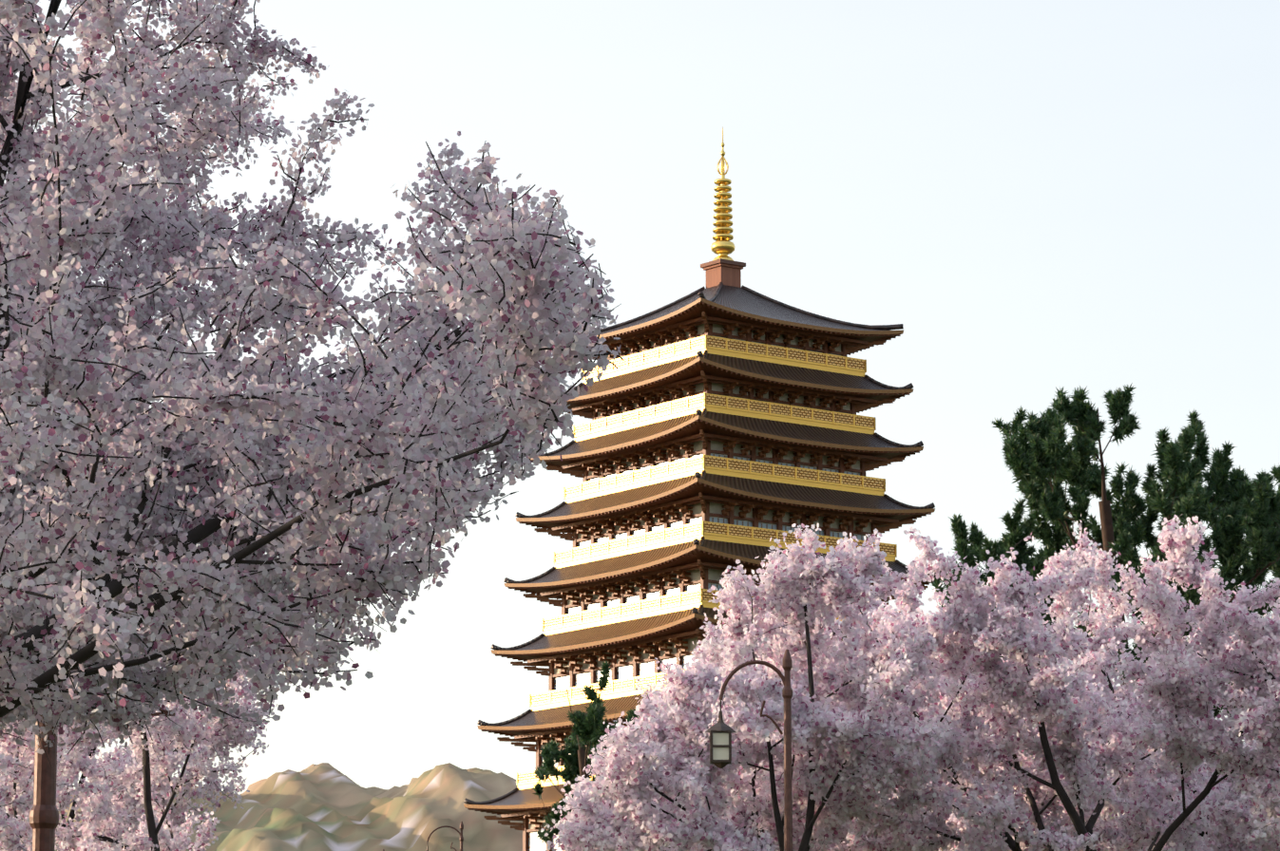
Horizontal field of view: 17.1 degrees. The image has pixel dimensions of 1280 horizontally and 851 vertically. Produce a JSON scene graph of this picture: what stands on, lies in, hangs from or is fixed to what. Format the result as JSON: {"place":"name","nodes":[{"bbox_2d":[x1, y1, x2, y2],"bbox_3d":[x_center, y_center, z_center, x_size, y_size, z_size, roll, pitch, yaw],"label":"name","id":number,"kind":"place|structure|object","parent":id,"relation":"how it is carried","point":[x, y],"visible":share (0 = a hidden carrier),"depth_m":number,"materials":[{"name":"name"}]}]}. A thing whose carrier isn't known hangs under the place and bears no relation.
{"place":"outdoors","nodes":[
{"label":"outdoors","id":0,"kind":"place"},
{"bbox_2d":[0,588,222,850],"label":"cherry tree","id":1,"kind":"object","parent":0,"point":[13,824],"depth_m":55.21,"materials":[{"name":"pink plant"}]},
{"bbox_2d":[53,544,217,715],"bbox_3d":[-6.490,1.095,34.320,9.331,10.417,11.274,5,-12,-27],"label":"cherry tree","id":2,"kind":"object","parent":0,"point":[164,702],"depth_m":38.29,"materials":[{"name":"pink plant"}]},
{"bbox_2d":[0,645,280,850],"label":"cherry tree","id":3,"kind":"object","parent":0,"point":[179,811],"depth_m":70.09,"materials":[{"name":"pink plant"}]},
{"bbox_2d":[0,592,281,850],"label":"cherry tree","id":4,"kind":"object","parent":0,"point":[88,842],"depth_m":61.64,"materials":[{"name":"pink plant"}]},
{"bbox_2d":[0,0,315,711],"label":"cherry tree","id":5,"kind":"object","parent":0,"point":[146,265],"depth_m":24.16,"materials":[{"name":"pink plant"}]},
{"bbox_2d":[0,0,470,754],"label":"cherry tree","id":6,"kind":"object","parent":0,"point":[99,28],"depth_m":24.14,"materials":[{"name":"pink plant"}]},
{"bbox_2d":[1,253,548,745],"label":"cherry tree","id":7,"kind":"object","parent":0,"point":[179,687],"depth_m":29.28,"materials":[{"name":"pink plant"}]},
{"bbox_2d":[0,53,613,747],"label":"cherry tree","id":8,"kind":"object","parent":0,"point":[25,143],"depth_m":24.89,"materials":[{"name":"pink plant"}]},
{"bbox_2d":[0,0,631,768],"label":"cherry tree","id":9,"kind":"object","parent":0,"point":[369,534],"depth_m":18.29,"materials":[{"name":"pink plant"}]},
{"bbox_2d":[532,661,639,845],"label":"pine tree","id":10,"kind":"object","parent":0,"point":[589,725],"depth_m":149.48,"materials":[{"name":"green plant"}]},
{"bbox_2d":[23,754,1213,850],"bbox_3d":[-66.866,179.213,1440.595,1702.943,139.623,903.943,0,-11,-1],"label":"distant hill","id":11,"kind":"structure","parent":0,"point":[324,807],"depth_m":1311.71,"materials":[{"name":"beige stone"}]},
{"bbox_2d":[0,0,1279,795],"label":"sky","id":12,"kind":"structure","parent":0,"point":[1044,196],"materials":[{"name":"white"}]},
{"bbox_2d":[537,546,843,850],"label":"cherry tree","id":13,"kind":"object","parent":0,"point":[568,806],"depth_m":89.90,"materials":[{"name":"pink plant"}]},
{"bbox_2d":[528,454,869,850],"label":"walls","id":14,"kind":"structure","parent":0,"point":[560,683],"depth_m":347.76,"materials":[{"name":"white paint"}]},
{"bbox_2d":[528,324,881,833],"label":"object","id":15,"kind":"object","parent":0,"point":[713,574],"depth_m":347.81,"materials":[{"name":"brown wood"}]},
{"bbox_2d":[463,297,940,814],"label":"roof eaves","id":16,"kind":"object","parent":15,"relation":"attached to","point":[694,430],"visible":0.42,"depth_m":346.12,"materials":[{"name":"brown wood"}]},
{"bbox_2d":[463,282,941,805],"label":"pagoda roofs","id":17,"kind":"structure","parent":15,"relation":"attached to","point":[747,299],"depth_m":349.43,"materials":[{"name":"grey tile"}]},
{"bbox_2d":[700,258,745,288],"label":"finial base","id":18,"kind":"object","parent":17,"relation":"on","point":[726,272],"visible":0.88,"depth_m":357.26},
{"bbox_2d":[710,126,735,260],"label":"pagoda finial","id":19,"kind":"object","parent":18,"relation":"on","point":[722,246],"depth_m":358.59,"materials":[{"name":"gold metal"}]},
{"bbox_2d":[484,311,928,830],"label":"eave brackets","id":20,"kind":"object","parent":15,"relation":"attached to","point":[661,454],"visible":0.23,"depth_m":349.53,"materials":[{"name":"brown wood"}]},
{"bbox_2d":[515,335,897,790],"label":"balcony railings","id":21,"kind":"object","parent":15,"relation":"attached to","point":[727,471],"depth_m":348.17,"materials":[{"name":"gold metal"}]},
{"bbox_2d":[517,336,899,783],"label":"balcony parapets","id":22,"kind":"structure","parent":21,"relation":"attached to","point":[690,597],"depth_m":348.11,"materials":[{"name":"paint"}]},
{"bbox_2d":[545,523,954,850],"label":"cherry tree","id":23,"kind":"object","parent":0,"point":[744,687],"depth_m":69.30,"materials":[{"name":"pink plant"}]},
{"bbox_2d":[673,561,1100,850],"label":"cherry tree","id":24,"kind":"object","parent":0,"point":[909,600],"depth_m":81.99,"materials":[{"name":"pink plant"}]},
{"bbox_2d":[751,521,1279,850],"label":"cherry tree","id":25,"kind":"object","parent":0,"point":[975,773],"depth_m":71.86,"materials":[{"name":"pink plant"}]},
{"bbox_2d":[929,383,1279,700],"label":"pine tree","id":26,"kind":"object","parent":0,"point":[1045,445],"depth_m":100.01,"materials":[{"name":"green plant"}]},
{"bbox_2d":[1033,651,1279,850],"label":"cherry tree","id":27,"kind":"object","parent":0,"point":[1248,743],"depth_m":91.31,"materials":[{"name":"pink plant"}]},
{"bbox_2d":[1110,464,1279,719],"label":"pine tree","id":28,"kind":"object","parent":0,"point":[1134,480],"depth_m":103.93,"materials":[{"name":"green plant"}]},
{"bbox_2d":[1115,514,1279,840],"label":"cherry tree","id":29,"kind":"object","parent":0,"point":[1213,612],"depth_m":71.73,"materials":[{"name":"pink plant"}]},
{"bbox_3d":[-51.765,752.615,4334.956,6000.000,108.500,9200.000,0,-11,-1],"label":"ground","id":30,"kind":"structure","parent":0,"visible":0},
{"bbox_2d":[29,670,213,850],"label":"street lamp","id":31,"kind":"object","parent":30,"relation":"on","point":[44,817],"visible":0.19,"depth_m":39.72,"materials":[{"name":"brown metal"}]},
{"bbox_2d":[0,0,367,723],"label":"cherry tree","id":32,"kind":"object","parent":30,"relation":"on","point":[257,118],"depth_m":28.32,"materials":[{"name":"pink plant"}]},
{"bbox_2d":[426,821,463,850],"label":"street lamp","id":33,"kind":"object","parent":30,"relation":"on","point":[461,836],"visible":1,"depth_m":149.62,"materials":[{"name":"brown metal"}]},
{"bbox_2d":[467,302,941,850],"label":"pagoda beams","id":34,"kind":"structure","parent":30,"relation":"on","point":[732,517],"depth_m":348.61,"materials":[{"name":"brown wood"}]},
{"bbox_2d":[705,649,792,850],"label":"street lamp","id":35,"kind":"object","parent":30,"relation":"on","point":[720,731],"visible":1,"depth_m":59.97,"materials":[{"name":"brown metal"}]},
{"bbox_2d":[1038,515,1279,850],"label":"cherry tree","id":36,"kind":"object","parent":30,"relation":"on","point":[1230,838],"depth_m":85.47,"materials":[{"name":"pink plant"}]},
{"bbox_2d":[1197,703,1279,848],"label":"cherry tree","id":37,"kind":"object","parent":30,"relation":"on","point":[1229,798],"depth_m":81.03,"materials":[{"name":"pink plant"}]}
]}

